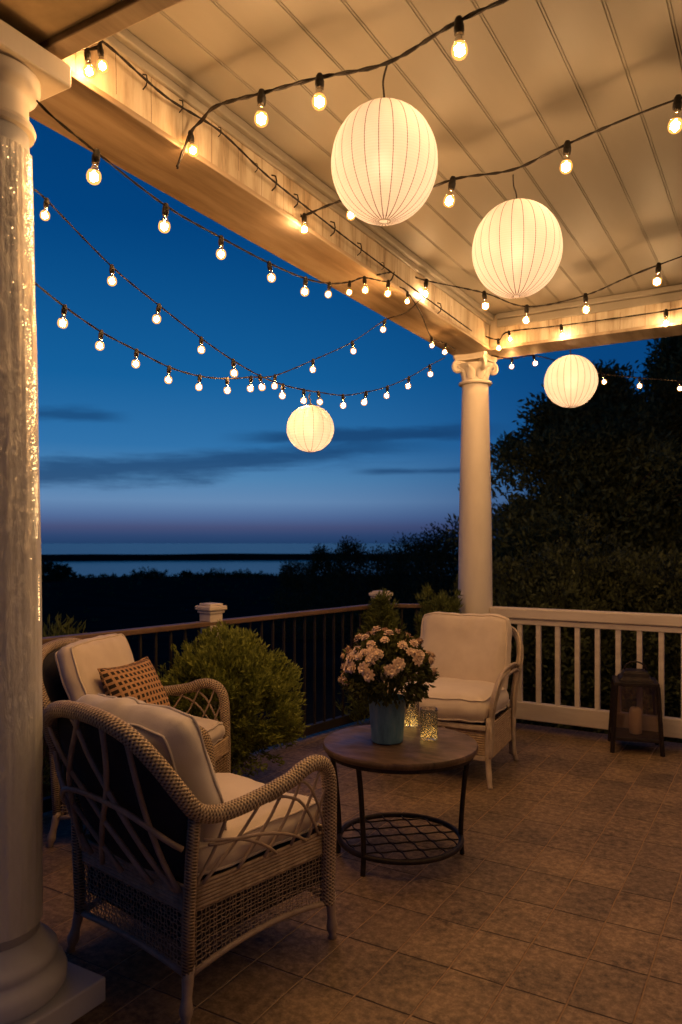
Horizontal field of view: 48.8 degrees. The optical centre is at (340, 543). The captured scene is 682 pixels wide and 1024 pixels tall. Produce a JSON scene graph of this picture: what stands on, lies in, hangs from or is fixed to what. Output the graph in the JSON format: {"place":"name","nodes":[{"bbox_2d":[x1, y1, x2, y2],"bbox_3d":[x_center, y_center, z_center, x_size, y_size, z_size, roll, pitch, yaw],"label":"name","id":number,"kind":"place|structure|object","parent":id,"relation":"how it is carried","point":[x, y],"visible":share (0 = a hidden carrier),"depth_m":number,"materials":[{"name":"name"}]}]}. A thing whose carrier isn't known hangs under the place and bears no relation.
{"place":"outdoors","nodes":[
{"label":"outdoors","id":0,"kind":"place"},
{"bbox_2d":[41,543,457,576],"bbox_3d":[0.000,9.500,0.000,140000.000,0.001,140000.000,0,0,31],"label":"sea","id":1,"kind":"structure","parent":0,"point":[108,568],"depth_m":777.41,"materials":[{"name":"blue liquid"}]},
{"bbox_2d":[29,117,660,542],"label":"sky","id":2,"kind":"structure","parent":0,"point":[127,454],"materials":[{"name":"blue"}]},
{"bbox_2d":[40,718,681,1023],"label":"floor","id":3,"kind":"structure","parent":0,"point":[552,894],"depth_m":3.02,"materials":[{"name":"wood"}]},
{"bbox_2d":[0,19,104,1023],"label":"column","id":4,"kind":"structure","parent":3,"relation":"on","point":[43,980],"depth_m":2.31,"materials":[{"name":"paint"}]},
{"bbox_2d":[0,0,183,59],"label":"porch beam","id":5,"kind":"structure","parent":4,"relation":"on","point":[61,29],"depth_m":2.26,"materials":[{"name":"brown wood"}]},
{"bbox_2d":[36,100,394,297],"bbox_3d":[-0.315,-1.411,3.470,0.064,0.450,2.481,0,0,31],"label":"string light","id":6,"kind":"object","parent":4,"relation":"hanging from","point":[93,176],"visible":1,"depth_m":3.04,"materials":[{"name":"white glass"}]},
{"bbox_2d":[35,282,426,393],"bbox_3d":[-0.257,-1.145,3.704,0.162,0.991,2.954,0,0,31],"label":"string light","id":7,"kind":"object","parent":4,"relation":"hanging from","point":[63,324],"visible":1,"depth_m":3.08,"materials":[{"name":"white glass"}]},
{"bbox_2d":[33,189,444,408],"bbox_3d":[-0.136,-1.031,3.950,0.068,0.643,3.510,0,0,30],"label":"string light","id":8,"kind":"object","parent":4,"relation":"hanging from","point":[111,280],"visible":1,"depth_m":3.23,"materials":[{"name":"white glass"}]},
{"bbox_2d":[286,393,333,452],"bbox_3d":[-0.159,-0.627,3.916,0.246,0.307,0.250,0,0,28],"label":"paper lantern","id":9,"kind":"object","parent":8,"relation":"hanging from","point":[310,428],"visible":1,"depth_m":3.83,"materials":[{"name":"white paper"}]},
{"bbox_2d":[42,637,230,847],"bbox_3d":[-1.112,1.010,3.995,0.899,0.987,0.794,0,0,11],"label":"wicker armchair","id":10,"kind":"object","parent":3,"relation":"on","point":[53,689],"visible":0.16,"depth_m":4.03,"materials":[{"name":"beige wicker"}]},
{"bbox_2d":[194,716,224,745],"bbox_3d":[-0.995,1.031,3.973,0.632,0.168,0.652,0,0,11],"label":"seat cushion","id":11,"kind":"object","parent":10,"relation":"on","point":[215,729],"visible":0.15,"depth_m":4.05,"materials":[{"name":"beige fabric"}]},
{"bbox_2d":[55,633,133,701],"bbox_3d":[-1.266,0.755,4.027,0.175,0.525,0.618,-19,-4,11],"label":"back cushion","id":12,"kind":"object","parent":11,"relation":"on","point":[79,662],"visible":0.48,"depth_m":3.82,"materials":[{"name":"beige fabric"}]},
{"bbox_2d":[97,656,170,706],"bbox_3d":[-1.060,0.826,3.954,0.182,0.438,0.437,-27,-9,17],"label":"throw pillow","id":13,"kind":"object","parent":11,"relation":"on","point":[139,680],"visible":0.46,"depth_m":3.88,"materials":[{"name":"fabric"}]},
{"bbox_2d":[43,700,336,1023],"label":"wicker armchair","id":14,"kind":"object","parent":3,"relation":"on","point":[144,815],"visible":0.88,"depth_m":2.50,"materials":[{"name":"beige wicker"}]},
{"bbox_2d":[197,773,319,876],"bbox_3d":[-0.498,1.033,2.834,0.649,0.158,0.648,0,0,41],"label":"seat cushion","id":15,"kind":"object","parent":14,"relation":"on","point":[233,786],"visible":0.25,"depth_m":2.68,"materials":[{"name":"beige fabric"}]},
{"bbox_2d":[76,693,226,841],"bbox_3d":[-0.693,0.811,2.652,0.677,0.560,0.238,0,19,41],"label":"back cushion","id":16,"kind":"object","parent":15,"relation":"on","point":[173,736],"visible":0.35,"depth_m":2.44,"materials":[{"name":"cream canvas"}]},
{"bbox_2d":[42,602,370,812],"bbox_3d":[-1.285,0.953,4.592,0.155,1.095,4.946,0,0,40],"label":"deck railing","id":17,"kind":"object","parent":3,"relation":"on","point":[211,614],"visible":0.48,"depth_m":5.60,"materials":[{"name":"brown wood"}]},
{"bbox_2d":[157,620,310,777],"bbox_3d":[-0.730,1.039,4.779,1.049,1.117,1.021,0,0,-7],"label":"shrub","id":18,"kind":"object","parent":3,"relation":"on","point":[233,662],"visible":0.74,"depth_m":4.58,"materials":[{"name":"green plant"}]},
{"bbox_2d":[335,588,409,723],"bbox_3d":[0.334,0.957,6.318,0.715,1.193,0.762,0,0,21],"label":"shrub","id":19,"kind":"object","parent":3,"relation":"on","point":[381,614],"visible":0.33,"depth_m":6.21,"materials":[{"name":"green plant"}]},
{"bbox_2d":[323,725,477,876],"bbox_3d":[0.285,1.228,3.630,0.744,0.546,0.744,0,0,31],"label":"coffee table","id":20,"kind":"object","parent":3,"relation":"on","point":[357,748],"visible":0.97,"depth_m":3.49,"materials":[{"name":"brown wood"}]},
{"bbox_2d":[338,626,439,744],"bbox_3d":[0.227,0.675,3.624,0.488,0.556,0.490,0,0,2],"label":"potted plant","id":21,"kind":"object","parent":20,"relation":"on","point":[361,659],"visible":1,"depth_m":3.53,"materials":[{"name":"pink plant"}]},
{"bbox_2d":[404,701,418,727],"bbox_3d":[0.362,0.880,3.930,0.094,0.148,0.094,0,0,0],"label":"glass jar","id":22,"kind":"object","parent":20,"relation":"on","point":[411,720],"visible":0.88,"depth_m":3.89,"materials":[{"name":"clear glass"}]},
{"bbox_2d":[420,707,437,740],"bbox_3d":[0.428,0.879,3.665,0.086,0.150,0.086,0,0,0],"label":"glass jar","id":23,"kind":"object","parent":20,"relation":"on","point":[428,725],"visible":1,"depth_m":3.63,"materials":[{"name":"clear glass"}]},
{"bbox_2d":[369,590,452,634],"bbox_3d":[0.629,0.956,6.446,0.788,1.088,0.198,0,0,17],"label":"deck railing","id":24,"kind":"object","parent":3,"relation":"on","point":[372,594],"visible":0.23,"depth_m":6.46,"materials":[{"name":"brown wood"}]},
{"bbox_2d":[413,582,463,676],"bbox_3d":[0.803,0.928,6.118,0.566,1.246,0.587,0,0,32],"label":"shrub","id":25,"kind":"object","parent":3,"relation":"on","point":[437,603],"visible":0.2,"depth_m":6.08,"materials":[{"name":"green plant"}]},
{"bbox_2d":[384,626,523,789],"bbox_3d":[0.778,1.027,5.135,0.809,0.960,0.897,0,0,27],"label":"wicker armchair","id":26,"kind":"object","parent":3,"relation":"on","point":[493,735],"visible":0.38,"depth_m":4.75,"materials":[{"name":"beige wicker"}]},
{"bbox_2d":[394,677,508,722],"bbox_3d":[0.719,1.030,5.020,0.704,0.206,0.640,0,0,27],"label":"seat cushion","id":27,"kind":"object","parent":26,"relation":"on","point":[456,699],"visible":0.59,"depth_m":4.74,"materials":[{"name":"beige fabric"}]},
{"bbox_2d":[416,612,511,689],"bbox_3d":[0.869,0.764,5.311,0.673,0.556,0.176,0,-14,27],"label":"back cushion","id":28,"kind":"object","parent":27,"relation":"on","point":[469,646],"visible":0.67,"depth_m":5.22,"materials":[{"name":"beige fabric"}]},
{"bbox_2d":[452,351,497,613],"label":"column","id":29,"kind":"structure","parent":3,"relation":"on","point":[476,370],"depth_m":6.18,"materials":[{"name":"white paint"}]},
{"bbox_2d":[29,29,502,359],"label":"porch beam","id":30,"kind":"structure","parent":29,"relation":"on","point":[116,114],"depth_m":3.40,"materials":[{"name":"white wood"}]},
{"bbox_2d":[83,40,471,330],"bbox_3d":[0.081,-1.650,4.072,0.091,0.176,3.630,0,0,31],"label":"string light","id":31,"kind":"object","parent":30,"relation":"attached to","point":[89,69],"visible":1,"depth_m":2.92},
{"bbox_2d":[176,0,508,168],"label":"string light","id":32,"kind":"object","parent":30,"relation":"hanging from","point":[459,50],"visible":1,"depth_m":2.65,"materials":[{"name":"white glass"}]},
{"bbox_2d":[331,65,437,225],"bbox_3d":[0.149,-1.376,2.590,0.365,0.540,0.365,0,0,24],"label":"paper lantern","id":33,"kind":"object","parent":32,"relation":"hanging from","point":[384,162],"visible":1,"depth_m":2.46,"materials":[{"name":"white paper"}]},
{"bbox_2d":[399,286,455,354],"bbox_3d":[0.610,-1.481,5.211,0.081,0.175,1.343,0,0,21],"label":"string light","id":34,"kind":"object","parent":30,"relation":"hanging from","point":[407,301],"visible":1,"depth_m":5.32,"materials":[{"name":"white glass"}]},
{"bbox_2d":[300,94,681,233],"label":"string light","id":35,"kind":"object","parent":30,"relation":"hanging from","point":[674,127],"visible":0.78,"depth_m":3.12,"materials":[{"name":"white glass"}]},
{"bbox_2d":[472,174,562,298],"bbox_3d":[0.764,-1.336,3.270,0.383,0.529,0.383,0,0,20],"label":"paper lantern","id":36,"kind":"object","parent":35,"relation":"hanging from","point":[517,248],"visible":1,"depth_m":3.13,"materials":[{"name":"white paper"}]},
{"bbox_2d":[376,256,681,323],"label":"string light","id":37,"kind":"object","parent":30,"relation":"hanging from","point":[656,281],"visible":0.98,"depth_m":5.00,"materials":[{"name":"white glass"}]},
{"bbox_2d":[490,606,681,738],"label":"porch railing","id":38,"kind":"object","parent":29,"relation":"attached to","point":[557,712],"visible":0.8,"depth_m":5.79,"materials":[{"name":"white paint"}]},
{"bbox_2d":[608,661,664,756],"bbox_3d":[2.150,1.180,5.500,0.365,0.642,0.365,0,0,17],"label":"candle lantern","id":39,"kind":"object","parent":3,"relation":"on","point":[632,677],"visible":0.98,"depth_m":5.40,"materials":[{"name":"metal"}]},
{"bbox_2d":[629,705,641,734],"bbox_3d":[2.150,1.284,5.499,0.086,0.206,0.086,0,0,31],"label":"candle","id":40,"kind":"object","parent":39,"relation":"on","point":[635,719],"visible":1,"depth_m":5.47,"materials":[{"name":"wax"}]},
{"bbox_2d":[41,553,680,773],"bbox_3d":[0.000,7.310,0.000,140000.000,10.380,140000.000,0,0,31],"label":"ground","id":41,"kind":"structure","parent":0,"point":[125,606],"depth_m":52.64,"materials":[{"name":"black"}]},
{"bbox_2d":[41,559,74,580],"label":"shore shrub","id":42,"kind":"object","parent":41,"relation":"on","point":[54,573],"visible":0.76,"depth_m":148.50,"materials":[{"name":"green plant"}]},
{"bbox_2d":[42,611,86,796],"bbox_3d":[-2.243,1.409,5.582,1.676,1.778,1.655,0,0,-6],"label":"shrub","id":43,"kind":"object","parent":41,"relation":"on","point":[60,631],"visible":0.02,"depth_m":5.61,"materials":[{"name":"green plant"}]},
{"bbox_2d":[61,570,76,578],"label":"shore shrub","id":44,"kind":"object","parent":41,"relation":"on","point":[74,574],"visible":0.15,"depth_m":185.04,"materials":[{"name":"green plant"}]},
{"bbox_2d":[127,566,170,577],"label":"shore shrub","id":45,"kind":"object","parent":41,"relation":"on","point":[151,574],"visible":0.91,"depth_m":183.64,"materials":[{"name":"green plant"}]},
{"bbox_2d":[179,569,198,577],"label":"shore shrub","id":46,"kind":"object","parent":41,"relation":"on","point":[189,574],"visible":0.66,"depth_m":184.14,"materials":[{"name":"green plant"}]},
{"bbox_2d":[195,567,233,577],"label":"shore shrub","id":47,"kind":"object","parent":41,"relation":"on","point":[216,573],"visible":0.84,"depth_m":183.39,"materials":[{"name":"green plant"}]},
{"bbox_2d":[232,567,264,577],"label":"shore shrub","id":48,"kind":"object","parent":41,"relation":"on","point":[249,572],"visible":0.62,"depth_m":183.72,"materials":[{"name":"green plant"}]},
{"bbox_2d":[42,572,492,638],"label":"dune scrub","id":49,"kind":"object","parent":41,"relation":"on","point":[113,575],"visible":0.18,"depth_m":122.59,"materials":[{"name":"green plant"}]},
{"bbox_2d":[266,556,316,641],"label":"young conifer","id":50,"kind":"object","parent":41,"relation":"on","point":[288,573],"visible":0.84,"depth_m":23.88,"materials":[{"name":"green plant"}]},
{"bbox_2d":[280,558,338,630],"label":"young conifer","id":51,"kind":"object","parent":41,"relation":"on","point":[305,564],"visible":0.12,"depth_m":29.87,"materials":[{"name":"green plant"}]},
{"bbox_2d":[311,535,377,641],"bbox_3d":[0.266,1.484,23.991,2.552,3.514,2.536,0,0,31],"label":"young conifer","id":52,"kind":"object","parent":41,"relation":"on","point":[346,553],"visible":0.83,"depth_m":23.85,"materials":[{"name":"green plant"}]},
{"bbox_2d":[337,541,414,639],"bbox_3d":[1.255,1.564,23.190,2.561,3.333,2.828,0,0,31],"label":"young conifer","id":53,"kind":"object","parent":41,"relation":"on","point":[371,584],"visible":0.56,"depth_m":22.84,"materials":[{"name":"green plant"}]},
{"bbox_2d":[340,546,414,632],"bbox_3d":[1.683,1.847,28.041,3.157,3.542,2.745,0,0,31],"label":"young conifer","id":54,"kind":"object","parent":41,"relation":"on","point":[386,575],"visible":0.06,"depth_m":28.00,"materials":[{"name":"green plant"}]},
{"bbox_2d":[346,531,437,637],"bbox_3d":[1.804,1.417,22.075,3.108,3.575,2.681,0,0,31],"label":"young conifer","id":55,"kind":"object","parent":41,"relation":"on","point":[395,561],"visible":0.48,"depth_m":21.88,"materials":[{"name":"green plant"}]},
{"bbox_2d":[388,538,451,633],"bbox_3d":[2.540,1.551,23.930,3.043,3.582,2.894,0,0,-35],"label":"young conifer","id":56,"kind":"object","parent":41,"relation":"on","point":[415,576],"visible":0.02,"depth_m":23.80,"materials":[{"name":"green plant"}]},
{"bbox_2d":[392,521,457,636],"bbox_3d":[2.616,1.259,20.034,2.895,3.699,2.778,0,0,2],"label":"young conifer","id":57,"kind":"object","parent":41,"relation":"on","point":[425,550],"visible":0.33,"depth_m":19.93,"materials":[{"name":"green plant"}]},
{"bbox_2d":[410,516,458,635],"bbox_3d":[3.132,1.156,18.964,3.040,3.688,2.919,0,0,31],"label":"young conifer","id":58,"kind":"object","parent":41,"relation":"on","point":[453,566],"visible":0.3,"depth_m":18.95,"materials":[{"name":"green plant"}]},
{"bbox_2d":[415,549,625,730],"bbox_3d":[1.869,1.167,8.229,2.392,2.226,2.282,0,0,25],"label":"shrub","id":59,"kind":"object","parent":41,"relation":"on","point":[513,593],"visible":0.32,"depth_m":7.71,"materials":[{"name":"green plant"}]},
{"bbox_2d":[491,489,596,580],"bbox_3d":[3.012,0.810,11.941,2.790,3.418,3.490,0,0,31],"label":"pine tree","id":60,"kind":"object","parent":41,"relation":"on","point":[510,522],"visible":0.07,"depth_m":11.89,"materials":[{"name":"green plant"}]},
{"bbox_2d":[440,359,681,650],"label":"broadleaf tree","id":61,"kind":"object","parent":41,"relation":"on","point":[607,448],"visible":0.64,"depth_m":11.54,"materials":[{"name":"broad leaves"},{"name":"bark"}]},
{"bbox_2d":[492,510,680,733],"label":"shrub","id":62,"kind":"object","parent":41,"relation":"on","point":[588,576],"visible":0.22,"depth_m":8.04,"materials":[{"name":"green plant"}]},
{"bbox_2d":[561,545,681,742],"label":"shrub","id":63,"kind":"object","parent":41,"relation":"on","point":[672,689],"visible":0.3,"depth_m":7.72,"materials":[{"name":"green plant"}]},
{"bbox_2d":[589,335,681,570],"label":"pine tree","id":64,"kind":"object","parent":41,"relation":"on","point":[667,364],"visible":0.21,"depth_m":12.50,"materials":[{"name":"green plant"}]},
{"bbox_2d":[126,0,681,314],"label":"ceiling","id":65,"kind":"structure","parent":0,"point":[523,82],"depth_m":3.11,"materials":[{"name":"white wood"}]},
{"bbox_2d":[490,284,681,357],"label":"porch beam","id":66,"kind":"structure","parent":65,"relation":"attached to","point":[589,334],"depth_m":5.71,"materials":[{"name":"white wood"}]},
{"bbox_2d":[544,349,597,407],"bbox_3d":[1.789,-1.284,5.860,0.402,0.453,0.402,0,0,30],"label":"paper lantern","id":67,"kind":"object","parent":66,"relation":"hanging from","point":[570,380],"visible":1,"depth_m":5.72,"materials":[{"name":"white paper"}]},
{"bbox_2d":[486,307,681,350],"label":"string light","id":68,"kind":"object","parent":66,"relation":"attached to","point":[665,323],"visible":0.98,"depth_m":5.70,"materials":[{"name":"white glass"}]},
{"bbox_2d":[491,354,681,390],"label":"string light","id":69,"kind":"object","parent":66,"relation":"hanging from","point":[535,363],"visible":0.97,"depth_m":6.74,"materials":[{"name":"white glass"}]}
]}

